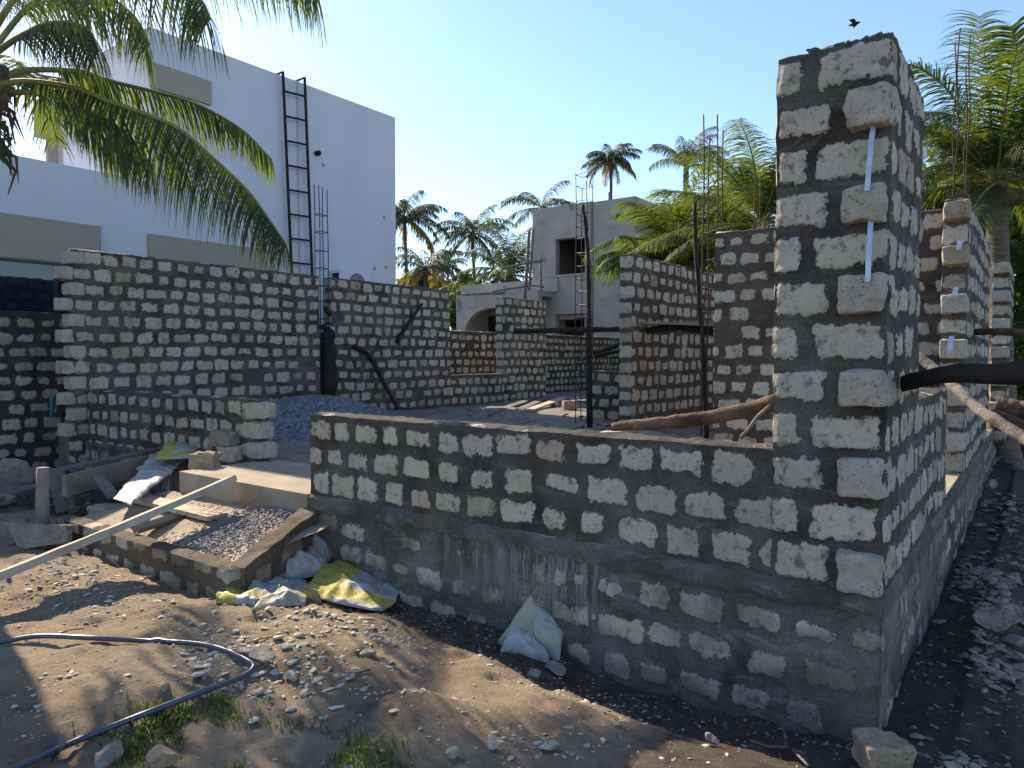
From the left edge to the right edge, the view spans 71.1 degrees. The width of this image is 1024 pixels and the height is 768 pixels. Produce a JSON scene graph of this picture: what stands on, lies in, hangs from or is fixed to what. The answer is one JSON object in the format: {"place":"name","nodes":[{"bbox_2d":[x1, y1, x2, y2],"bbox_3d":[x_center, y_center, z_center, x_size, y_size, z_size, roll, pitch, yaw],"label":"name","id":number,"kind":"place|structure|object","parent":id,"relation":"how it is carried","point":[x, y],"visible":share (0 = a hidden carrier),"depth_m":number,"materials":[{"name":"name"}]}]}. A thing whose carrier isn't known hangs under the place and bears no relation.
{"place":"outdoors","nodes":[
{"label":"outdoors","id":0,"kind":"place"},
{"bbox_2d":[179,459,398,514],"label":"entrance floor","id":1,"kind":"structure","parent":0,"point":[277,484],"depth_m":6.95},
{"bbox_2d":[188,450,221,469],"bbox_3d":[-3.316,0.821,7.729,0.304,0.198,0.238,0,2,6],"label":"loose block","id":2,"kind":"object","parent":1,"relation":"on","point":[202,459],"depth_m":7.63,"materials":[{"name":"beige stone"}]},
{"bbox_2d":[246,441,277,458],"bbox_3d":[-2.850,0.747,8.175,0.276,0.206,0.242,2,3,34],"label":"loose block","id":3,"kind":"object","parent":1,"relation":"on","point":[262,449],"depth_m":8.09,"materials":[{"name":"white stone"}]},
{"bbox_2d":[243,421,274,438],"bbox_3d":[-2.899,0.520,8.201,0.286,0.206,0.239,2,3,34],"label":"loose block","id":4,"kind":"object","parent":3,"relation":"on","point":[259,429],"depth_m":8.12,"materials":[{"name":"beige stone"}]},
{"bbox_2d":[247,401,276,418],"bbox_3d":[-2.853,0.295,8.160,0.283,0.206,0.240,2,3,34],"label":"loose block","id":5,"kind":"object","parent":4,"relation":"on","point":[264,410],"depth_m":8.07,"materials":[{"name":"beige stone"}]},
{"bbox_2d":[0,451,1023,767],"bbox_3d":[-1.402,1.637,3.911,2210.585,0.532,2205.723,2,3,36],"label":"ground","id":6,"kind":"structure","parent":0,"point":[446,721],"depth_m":3.76,"materials":[{"name":"soil"}]},
{"bbox_2d":[0,458,35,487],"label":"rock","id":7,"kind":"object","parent":6,"relation":"on","point":[13,471],"visible":0.7,"depth_m":8.27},
{"bbox_2d":[0,484,35,500],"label":"plank","id":8,"kind":"object","parent":6,"relation":"on","point":[18,489],"visible":0.81,"depth_m":7.93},
{"bbox_2d":[2,521,76,548],"bbox_3d":[-4.210,1.333,6.354,0.626,0.237,0.239,0,2,4],"label":"rock","id":9,"kind":"object","parent":6,"relation":"on","point":[27,536],"visible":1,"depth_m":6.29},
{"bbox_2d":[35,467,49,524],"bbox_3d":[-4.470,1.156,6.832,0.130,0.724,0.123,2,3,36],"label":"wooden post","id":10,"kind":"object","parent":6,"relation":"on","point":[42,501],"visible":0.68,"depth_m":6.79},
{"bbox_2d":[40,732,67,761],"bbox_3d":[-1.944,1.541,3.047,0.110,0.068,0.083,2,3,36],"label":"black plastic scrap","id":11,"kind":"object","parent":6,"relation":"on","point":[58,739],"visible":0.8,"depth_m":3.05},
{"bbox_2d":[50,468,75,512],"bbox_3d":[-4.991,1.169,7.892,0.148,0.425,0.733,-2,3,-45],"label":"bent metal sheet","id":12,"kind":"object","parent":6,"relation":"on","point":[58,500],"visible":0.71,"depth_m":7.82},
{"bbox_2d":[54,470,78,513],"bbox_3d":[-4.911,1.183,7.900,0.608,0.424,0.095,2,3,45],"label":"plank","id":13,"kind":"object","parent":6,"relation":"on","point":[58,475],"visible":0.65,"depth_m":7.83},
{"bbox_2d":[4,557,161,632],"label":"spilled gravel","id":14,"kind":"structure","parent":6,"relation":"on","point":[62,587],"depth_m":5.13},
{"bbox_2d":[86,503,124,514],"bbox_3d":[-4.245,1.379,7.511,0.296,0.244,0.262,1,2,16],"label":"loose block","id":15,"kind":"object","parent":6,"relation":"on","point":[97,508],"depth_m":7.42,"materials":[{"name":"stone"}]},
{"bbox_2d":[93,475,117,498],"bbox_3d":[-4.243,1.080,7.500,0.350,0.200,0.132,2,3,36],"label":"plank","id":16,"kind":"object","parent":15,"relation":"on","point":[107,488],"visible":0.94,"depth_m":7.49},
{"bbox_2d":[94,739,123,767],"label":"rock","id":17,"kind":"object","parent":6,"relation":"on","point":[107,756],"visible":1,"depth_m":2.94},
{"bbox_2d":[62,453,156,496],"bbox_3d":[-4.554,1.019,8.257,0.055,0.253,1.590,0,2,8],"label":"plank","id":18,"kind":"object","parent":6,"relation":"on","point":[79,482],"visible":0.71,"depth_m":7.93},
{"bbox_2d":[56,448,160,470],"bbox_3d":[-4.699,0.879,8.442,0.125,0.058,1.490,0,2,12],"label":"plank","id":19,"kind":"object","parent":18,"relation":"on","point":[100,461],"visible":0.99,"depth_m":8.29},
{"bbox_2d":[0,475,236,580],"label":"plank","id":20,"kind":"object","parent":6,"relation":"on","point":[25,565],"visible":1,"depth_m":5.47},
{"bbox_2d":[0,633,255,767],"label":"water pipe","id":21,"kind":"object","parent":6,"relation":"on","point":[126,720],"visible":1,"depth_m":3.64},
{"bbox_2d":[85,441,234,494],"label":"foundation wall","id":22,"kind":"structure","parent":6,"relation":"on","point":[95,451],"depth_m":9.84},
{"bbox_2d":[87,389,268,463],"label":"wall","id":23,"kind":"structure","parent":22,"relation":"on","point":[124,418],"depth_m":9.27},
{"bbox_2d":[217,445,242,462],"bbox_3d":[-3.228,0.796,8.211,0.285,0.188,0.196,1,3,28],"label":"loose block","id":24,"kind":"object","parent":22,"relation":"on","point":[230,454],"depth_m":8.13,"materials":[{"name":"beige stone"}]},
{"bbox_2d":[209,429,239,446],"bbox_3d":[-3.309,0.624,8.265,0.349,0.204,0.230,1,3,32],"label":"loose block","id":25,"kind":"object","parent":24,"relation":"on","point":[222,438],"depth_m":8.17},
{"bbox_2d":[145,744,178,767],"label":"rock","id":26,"kind":"object","parent":6,"relation":"on","point":[160,756],"visible":1,"depth_m":2.92,"materials":[{"name":"beige stone"}]},
{"bbox_2d":[0,0,326,283],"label":"coconut palm","id":27,"kind":"object","parent":6,"relation":"on","point":[86,86],"visible":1,"depth_m":6.56,"materials":[{"name":"green plant"}]},
{"bbox_2d":[56,490,330,598],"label":"entrance ramp","id":28,"kind":"structure","parent":6,"relation":"on","point":[196,571],"depth_m":5.79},
{"bbox_2d":[113,454,186,505],"bbox_3d":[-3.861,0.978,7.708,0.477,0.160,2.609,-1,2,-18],"label":"cement sack","id":29,"kind":"object","parent":28,"relation":"on","point":[152,471],"visible":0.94,"depth_m":7.48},
{"bbox_2d":[155,441,198,458],"bbox_3d":[-3.990,0.777,8.583,0.425,0.094,1.150,-1,2,-19],"label":"cement sack","id":30,"kind":"object","parent":29,"relation":"on","point":[174,450],"visible":0.95,"depth_m":8.39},
{"bbox_2d":[132,512,185,534],"bbox_3d":[-3.101,1.228,6.358,0.150,0.073,0.612,1,2,16],"label":"plank","id":31,"kind":"object","parent":28,"relation":"on","point":[154,524],"visible":0.98,"depth_m":6.30,"materials":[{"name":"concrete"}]},
{"bbox_2d":[135,494,227,520],"bbox_3d":[-3.264,1.167,6.868,1.609,0.045,0.221,2,3,36],"label":"plank","id":32,"kind":"object","parent":28,"relation":"on","point":[186,510],"visible":0.69,"depth_m":6.65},
{"bbox_2d":[92,493,294,558],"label":"gravel","id":33,"kind":"structure","parent":28,"relation":"on","point":[220,535],"depth_m":5.97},
{"bbox_2d":[0,28,395,324],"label":"white house","id":34,"kind":"structure","parent":6,"relation":"on","point":[55,208],"depth_m":15.18,"materials":[{"name":"paint"}]},
{"bbox_2d":[0,258,65,312],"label":"window","id":35,"kind":"structure","parent":34,"relation":"in","point":[25,285],"depth_m":12.18,"materials":[{"name":"glass"}]},
{"bbox_2d":[276,71,313,275],"bbox_3d":[-5.066,-4.087,16.559,0.532,5.930,0.862,2,3,36],"label":"ladder","id":36,"kind":"object","parent":34,"relation":"attached to","point":[284,91],"visible":0.69,"depth_m":16.36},
{"bbox_2d":[331,269,369,280],"bbox_3d":[-3.949,-2.447,17.626,0.316,0.630,0.980,2,3,36],"label":"air conditioner","id":37,"kind":"object","parent":34,"relation":"attached to","point":[349,274],"visible":0.21,"depth_m":17.41,"materials":[{"name":"white metal"}]},
{"bbox_2d":[71,682,428,767],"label":"grass","id":38,"kind":"structure","parent":6,"relation":"on","point":[161,718],"depth_m":3.17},
{"bbox_2d":[248,645,275,662],"bbox_3d":[-1.351,1.468,3.880,0.185,0.074,0.119,1,2,19],"label":"rock","id":39,"kind":"object","parent":6,"relation":"on","point":[262,654],"visible":0.96,"depth_m":3.85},
{"bbox_2d":[252,578,306,610],"bbox_3d":[-1.621,1.510,5.147,0.292,0.127,0.884,0,2,-8],"label":"cement sack","id":40,"kind":"object","parent":6,"relation":"on","point":[288,593],"visible":0.84,"depth_m":5.04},
{"bbox_2d":[216,576,289,605],"bbox_3d":[-1.889,1.474,5.178,0.439,0.126,0.694,0,2,6],"label":"cement sack","id":41,"kind":"object","parent":40,"relation":"on","point":[254,592],"visible":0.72,"depth_m":5.01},
{"bbox_2d":[286,533,329,578],"bbox_3d":[-1.647,1.413,5.942,0.502,0.295,0.604,0,2,-11],"label":"cement sack","id":42,"kind":"object","parent":6,"relation":"on","point":[311,559],"visible":0.63,"depth_m":5.76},
{"bbox_2d":[0,310,618,469],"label":"boundary wall","id":43,"kind":"structure","parent":6,"relation":"on","point":[31,354],"depth_m":11.59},
{"bbox_2d":[303,588,321,602],"bbox_3d":[-1.478,1.570,5.297,0.220,0.158,0.096,1,2,21],"label":"rock","id":44,"kind":"object","parent":6,"relation":"on","point":[315,597],"visible":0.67,"depth_m":5.25,"materials":[{"name":"beige stone"}]},
{"bbox_2d":[0,538,653,760],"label":"soil clods","id":45,"kind":"object","parent":6,"relation":"on","point":[68,669],"visible":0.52,"depth_m":3.81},
{"bbox_2d":[300,560,398,610],"bbox_3d":[-1.206,1.555,5.647,0.709,0.178,0.867,0,2,6],"label":"cement sack","id":46,"kind":"object","parent":6,"relation":"on","point":[341,582],"visible":0.87,"depth_m":5.45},
{"bbox_2d":[0,546,839,767],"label":"coral chips","id":47,"kind":"object","parent":6,"relation":"on","point":[253,694],"visible":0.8,"depth_m":3.97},
{"bbox_2d":[396,190,450,284],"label":"coconut palm","id":48,"kind":"object","parent":6,"relation":"on","point":[417,213],"visible":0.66,"depth_m":57.72,"materials":[{"name":"green plant"}]},
{"bbox_2d":[396,247,461,302],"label":"coconut palm","id":49,"kind":"object","parent":6,"relation":"on","point":[428,270],"visible":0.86,"depth_m":47.68,"materials":[{"name":"green plant"}]},
{"bbox_2d":[450,270,473,329],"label":"broadleaf tree","id":50,"kind":"object","parent":6,"relation":"on","point":[465,275],"visible":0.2,"depth_m":42.08,"materials":[{"name":"green plant"}]},
{"bbox_2d":[428,204,513,283],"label":"coconut palm","id":51,"kind":"object","parent":6,"relation":"on","point":[461,231],"visible":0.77,"depth_m":61.68,"materials":[{"name":"green plant"}]},
{"bbox_2d":[439,267,520,304],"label":"coconut palm","id":52,"kind":"object","parent":6,"relation":"on","point":[457,284],"visible":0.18,"depth_m":43.15,"materials":[{"name":"green plant"}]},
{"bbox_2d":[446,218,531,288],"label":"coconut palm","id":53,"kind":"object","parent":6,"relation":"on","point":[508,259],"visible":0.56,"depth_m":45.35,"materials":[{"name":"green plant"}]},
{"bbox_2d":[0,486,1023,767],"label":"dirty rubble","id":54,"kind":"object","parent":6,"relation":"on","point":[1010,672],"visible":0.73,"depth_m":4.48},
{"bbox_2d":[58,390,976,615],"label":"interior floor","id":55,"kind":"structure","parent":6,"relation":"on","point":[297,451],"depth_m":12.79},
{"bbox_2d":[53,248,319,462],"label":"wall","id":56,"kind":"structure","parent":55,"relation":"on","point":[144,324],"depth_m":11.66,"materials":[{"name":"beige stone"}]},
{"bbox_2d":[57,387,66,416],"bbox_3d":[-6.638,0.263,10.602,0.133,0.447,0.226,-1,2,-17],"label":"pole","id":57,"kind":"object","parent":56,"relation":"attached to","point":[61,412],"visible":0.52,"depth_m":10.53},
{"bbox_2d":[49,394,66,417],"bbox_3d":[-6.715,0.322,10.596,0.328,0.341,0.139,0,2,0],"label":"green cloth","id":58,"kind":"object","parent":57,"relation":"hanging from","point":[53,407],"visible":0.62,"depth_m":10.57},
{"bbox_2d":[314,184,328,394],"bbox_3d":[-3.738,-1.633,14.096,0.190,4.542,0.240,2,3,36],"label":"rebar cage","id":59,"kind":"object","parent":55,"relation":"on","point":[320,285],"visible":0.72,"depth_m":14.02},
{"bbox_2d":[320,326,337,395],"bbox_3d":[-3.647,-0.238,14.220,0.364,1.837,0.382,2,3,36],"label":"pole","id":60,"kind":"object","parent":55,"relation":"on","point":[328,367],"visible":0.77,"depth_m":14.11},
{"bbox_2d":[269,395,415,441],"bbox_3d":[-3.162,0.514,12.050,3.250,0.628,4.400,2,3,36],"label":"gravel pile","id":61,"kind":"object","parent":55,"relation":"on","point":[296,418],"visible":0.25,"depth_m":11.38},
{"bbox_2d":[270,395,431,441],"bbox_3d":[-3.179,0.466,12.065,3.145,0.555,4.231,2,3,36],"label":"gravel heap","id":62,"kind":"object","parent":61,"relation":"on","point":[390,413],"visible":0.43,"depth_m":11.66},
{"bbox_2d":[352,344,399,410],"bbox_3d":[-2.841,-0.129,14.909,1.034,1.399,0.210,-1,3,-34],"label":"pole","id":63,"kind":"object","parent":55,"relation":"on","point":[374,365],"visible":1,"depth_m":14.96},
{"bbox_2d":[324,277,545,410],"bbox_3d":[-1.389,-0.678,17.329,0.246,3.136,7.660,2,3,36],"label":"window wall","id":64,"kind":"structure","parent":55,"relation":"on","point":[372,319],"depth_m":16.16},
{"bbox_2d":[395,303,422,343],"bbox_3d":[-2.253,-1.349,15.833,0.107,0.944,0.894,2,3,35],"label":"pole","id":65,"kind":"object","parent":64,"relation":"attached to","point":[401,333],"visible":1,"depth_m":15.71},
{"bbox_2d":[482,397,537,415],"bbox_3d":[0.046,0.491,16.646,0.205,0.083,5.099,0,2,12],"label":"loose plank","id":66,"kind":"object","parent":55,"relation":"on","point":[501,409],"visible":0.9,"depth_m":16.27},
{"bbox_2d":[524,397,566,410],"bbox_3d":[0.831,0.452,16.625,0.205,0.083,3.769,1,2,15],"label":"loose plank","id":67,"kind":"object","parent":55,"relation":"on","point":[542,405],"visible":1,"depth_m":16.08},
{"bbox_2d":[404,397,710,438],"bbox_3d":[1.194,0.614,13.934,9.037,0.120,10.041,2,3,36],"label":"interior rubble","id":68,"kind":"object","parent":55,"relation":"on","point":[609,428],"visible":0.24,"depth_m":13.52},
{"bbox_2d":[575,172,593,424],"bbox_3d":[1.230,-1.427,12.220,0.257,4.275,0.236,2,3,36],"label":"rebar cage","id":69,"kind":"object","parent":55,"relation":"on","point":[581,292],"visible":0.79,"depth_m":12.21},
{"bbox_2d":[581,205,591,427],"bbox_3d":[1.249,-1.110,11.859,0.122,3.703,0.263,-2,3,-35],"label":"pole","id":70,"kind":"object","parent":55,"relation":"on","point":[589,359],"visible":1,"depth_m":11.82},
{"bbox_2d":[513,325,713,333],"bbox_3d":[1.620,-0.914,11.797,3.288,0.143,0.197,1,2,16],"label":"pole","id":71,"kind":"object","parent":70,"relation":"attached to","point":[571,330],"visible":0.56,"depth_m":11.99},
{"bbox_2d":[592,370,618,421],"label":"short wall","id":72,"kind":"structure","parent":55,"relation":"on","point":[605,389],"depth_m":12.93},
{"bbox_2d":[619,253,714,430],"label":"partition wall","id":73,"kind":"structure","parent":55,"relation":"on","point":[659,374],"depth_m":11.66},
{"bbox_2d":[646,325,713,335],"bbox_3d":[2.584,-0.815,10.960,1.179,0.214,0.140,2,3,38],"label":"pole","id":74,"kind":"object","parent":73,"relation":"attached to","point":[668,328],"visible":0.8,"depth_m":10.95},
{"bbox_2d":[693,203,708,438],"bbox_3d":[2.769,-0.922,10.456,0.112,3.496,0.505,0,2,-12],"label":"pole","id":75,"kind":"object","parent":55,"relation":"on","point":[696,257],"visible":0.77,"depth_m":10.52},
{"bbox_2d":[638,321,713,325],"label":"scaffold plank","id":76,"kind":"object","parent":75,"relation":"on","point":[671,323],"visible":0.72,"depth_m":10.71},
{"bbox_2d":[700,114,723,438],"bbox_3d":[2.768,-1.446,9.914,0.240,4.490,0.240,2,3,36],"label":"rebar cage","id":77,"kind":"object","parent":55,"relation":"on","point":[708,262],"visible":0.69,"depth_m":9.91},
{"bbox_2d":[713,209,942,443],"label":"cross wall","id":78,"kind":"structure","parent":55,"relation":"on","point":[744,276],"depth_m":8.80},
{"bbox_2d":[500,625,548,662],"bbox_3d":[0.069,1.683,4.626,0.354,0.173,0.231,2,3,36],"label":"cement sack","id":79,"kind":"object","parent":6,"relation":"on","point":[519,640],"visible":0.98,"depth_m":4.61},
{"bbox_2d":[498,595,562,660],"bbox_3d":[0.137,1.583,4.725,0.442,0.362,0.147,1,2,24],"label":"cement sack","id":80,"kind":"object","parent":6,"relation":"on","point":[535,617],"visible":0.77,"depth_m":4.69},
{"bbox_2d":[497,180,575,232],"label":"coconut palm","id":81,"kind":"object","parent":6,"relation":"on","point":[520,197],"visible":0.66,"depth_m":54.57,"materials":[{"name":"green plant"}]},
{"bbox_2d":[539,739,560,750],"bbox_3d":[0.165,1.576,3.117,0.104,0.050,0.061,-1,2,-17],"label":"rock","id":82,"kind":"object","parent":6,"relation":"on","point":[550,745],"visible":1,"depth_m":3.10,"materials":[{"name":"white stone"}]},
{"bbox_2d":[545,660,565,676],"bbox_3d":[0.265,1.756,4.426,0.148,0.083,0.085,2,3,36],"label":"rock","id":83,"kind":"object","parent":6,"relation":"on","point":[556,668],"visible":1,"depth_m":4.41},
{"bbox_2d":[581,143,642,198],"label":"coconut palm","id":84,"kind":"object","parent":6,"relation":"on","point":[604,164],"visible":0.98,"depth_m":65.70,"materials":[{"name":"green plant"}]},
{"bbox_2d":[590,235,693,287],"bbox_3d":[4.106,-1.706,22.542,3.275,5.578,3.312,0,2,2],"label":"coconut palm","id":85,"kind":"object","parent":6,"relation":"on","point":[612,256],"visible":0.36,"depth_m":22.19,"materials":[{"name":"green plant"}]},
{"bbox_2d":[309,422,995,740],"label":"foundation wall","id":86,"kind":"structure","parent":6,"relation":"on","point":[801,657],"depth_m":4.31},
{"bbox_2d":[309,412,772,574],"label":"wall","id":87,"kind":"structure","parent":86,"relation":"on","point":[701,499],"depth_m":4.62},
{"bbox_2d":[740,405,770,437],"bbox_3d":[1.479,0.227,4.346,0.245,0.196,0.029,-1,2,-26],"label":"stick","id":88,"kind":"object","parent":87,"relation":"on","point":[753,422],"visible":1,"depth_m":4.33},
{"bbox_2d":[771,31,924,597],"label":"corner pillar","id":89,"kind":"structure","parent":86,"relation":"on","point":[849,134],"depth_m":3.65,"materials":[{"name":"beige stone"}]},
{"bbox_2d":[900,360,1023,391],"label":"pole","id":90,"kind":"object","parent":89,"relation":"attached to","point":[1008,373],"visible":0.88,"depth_m":3.42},
{"bbox_2d":[914,387,947,545],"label":"sill wall","id":91,"kind":"structure","parent":86,"relation":"on","point":[931,462],"depth_m":4.98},
{"bbox_2d":[942,472,959,504],"bbox_3d":[3.898,0.953,6.554,0.223,0.093,1.570,2,3,36],"label":"door threshold","id":92,"kind":"object","parent":86,"relation":"on","point":[951,479],"depth_m":6.77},
{"bbox_2d":[938,198,991,474],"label":"side wall","id":93,"kind":"structure","parent":86,"relation":"on","point":[966,276],"depth_m":7.14,"materials":[{"name":"beige stone"}]},
{"bbox_2d":[952,28,970,198],"bbox_3d":[4.566,-2.728,7.281,0.135,1.874,0.334,2,3,36],"label":"rebar cage","id":94,"kind":"object","parent":93,"relation":"on","point":[964,165],"visible":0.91,"depth_m":7.21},
{"bbox_2d":[919,352,1023,445],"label":"pole","id":95,"kind":"object","parent":93,"relation":"attached to","point":[982,411],"visible":0.79,"depth_m":6.15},
{"bbox_2d":[974,328,1023,336],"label":"pole","id":96,"kind":"object","parent":93,"relation":"attached to","point":[1002,331],"visible":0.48,"depth_m":7.75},
{"bbox_2d":[991,409,1023,429],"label":"log","id":97,"kind":"object","parent":93,"relation":"attached to","point":[1016,421],"visible":0.43,"depth_m":9.68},
{"bbox_2d":[989,260,1014,444],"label":"side wall","id":98,"kind":"structure","parent":86,"relation":"on","point":[1002,294],"depth_m":11.71,"materials":[{"name":"beige stone"}]},
{"bbox_2d":[582,159,753,282],"bbox_3d":[5.403,-2.965,23.069,5.934,8.054,5.525,2,3,36],"label":"coconut palm","id":99,"kind":"object","parent":6,"relation":"on","point":[667,221],"visible":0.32,"depth_m":22.37,"materials":[{"name":"green plant"}]},
{"bbox_2d":[647,229,714,268],"bbox_3d":[5.124,-2.080,24.282,2.896,6.205,6.803,0,2,5],"label":"broadleaf tree","id":100,"kind":"object","parent":6,"relation":"on","point":[690,263],"visible":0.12,"depth_m":21.62,"materials":[{"name":"green plant"}]},
{"bbox_2d":[646,126,729,197],"bbox_3d":[8.315,-5.628,34.091,3.783,12.531,4.518,0,2,6],"label":"coconut palm","id":101,"kind":"object","parent":6,"relation":"on","point":[668,152],"visible":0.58,"depth_m":33.76,"materials":[{"name":"green plant"}]},
{"bbox_2d":[611,394,774,430],"bbox_3d":[1.196,0.193,4.728,1.083,0.277,0.136,1,2,18],"label":"log","id":102,"kind":"object","parent":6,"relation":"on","point":[754,408],"visible":0.92,"depth_m":4.70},
{"bbox_2d":[630,118,776,263],"bbox_3d":[6.768,-2.659,19.176,6.784,7.742,5.540,-1,2,-18],"label":"coconut palm","id":103,"kind":"object","parent":6,"relation":"on","point":[768,192],"visible":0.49,"depth_m":18.45,"materials":[{"name":"green plant"}]},
{"bbox_2d":[699,166,769,273],"bbox_3d":[8.007,-3.590,26.302,5.433,9.067,5.080,-1,2,-13],"label":"broadleaf tree","id":104,"kind":"object","parent":6,"relation":"on","point":[724,218],"visible":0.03,"depth_m":25.84,"materials":[{"name":"green plant"}]},
{"bbox_2d":[750,726,808,766],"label":"dry twig","id":105,"kind":"object","parent":6,"relation":"on","point":[795,751],"visible":1,"depth_m":3.44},
{"bbox_2d":[851,727,916,767],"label":"loose block","id":106,"kind":"object","parent":6,"relation":"on","point":[873,747],"depth_m":3.19,"materials":[{"name":"beige stone"}]},
{"bbox_2d":[908,10,1023,463],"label":"coconut palm","id":107,"kind":"object","parent":6,"relation":"on","point":[1000,149],"visible":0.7,"depth_m":12.29,"materials":[{"name":"green plant"}]},
{"bbox_2d":[922,148,1023,229],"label":"coconut palm","id":108,"kind":"object","parent":6,"relation":"on","point":[941,206],"visible":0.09,"depth_m":16.48,"materials":[{"name":"green plant"}]},
{"bbox_2d":[922,132,1023,267],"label":"broadleaf tree","id":109,"kind":"object","parent":6,"relation":"on","point":[1010,170],"visible":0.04,"depth_m":17.20,"materials":[{"name":"green plant"}]},
{"bbox_2d":[972,604,1021,631],"bbox_3d":[3.169,1.542,4.696,0.328,0.150,0.172,-1,2,-17],"label":"rock","id":110,"kind":"object","parent":6,"relation":"on","point":[1001,617],"visible":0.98,"depth_m":4.65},
{"bbox_2d":[980,211,1023,400],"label":"broadleaf tree","id":111,"kind":"object","parent":6,"relation":"on","point":[1016,246],"visible":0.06,"depth_m":15.72,"materials":[{"name":"green plant"}]},
{"bbox_2d":[987,336,1023,450],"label":"bush","id":112,"kind":"object","parent":6,"relation":"on","point":[1019,350],"visible":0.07,"depth_m":13.91,"materials":[{"name":"green plant"}]},
{"bbox_2d":[994,396,1023,418],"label":"log","id":113,"kind":"object","parent":6,"relation":"on","point":[1014,407],"visible":0.77,"depth_m":10.80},
{"bbox_2d":[1001,634,1023,646],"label":"rock","id":114,"kind":"object","parent":6,"relation":"on","point":[1015,640],"visible":1,"depth_m":4.45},
{"bbox_2d":[0,0,1023,329],"label":"sky","id":115,"kind":"structure","parent":0,"point":[490,102],"materials":[{"name":"blue"}]},
{"bbox_2d":[456,196,748,337],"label":"grey house","id":116,"kind":"structure","parent":0,"point":[555,245],"depth_m":33.64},
{"bbox_2d":[462,229,543,300],"bbox_3d":[-0.414,-5.512,33.169,3.801,3.327,0.262,0,2,-2],"label":"timber scaffold","id":117,"kind":"object","parent":116,"relation":"attached to","point":[528,264],"visible":0.91,"depth_m":33.15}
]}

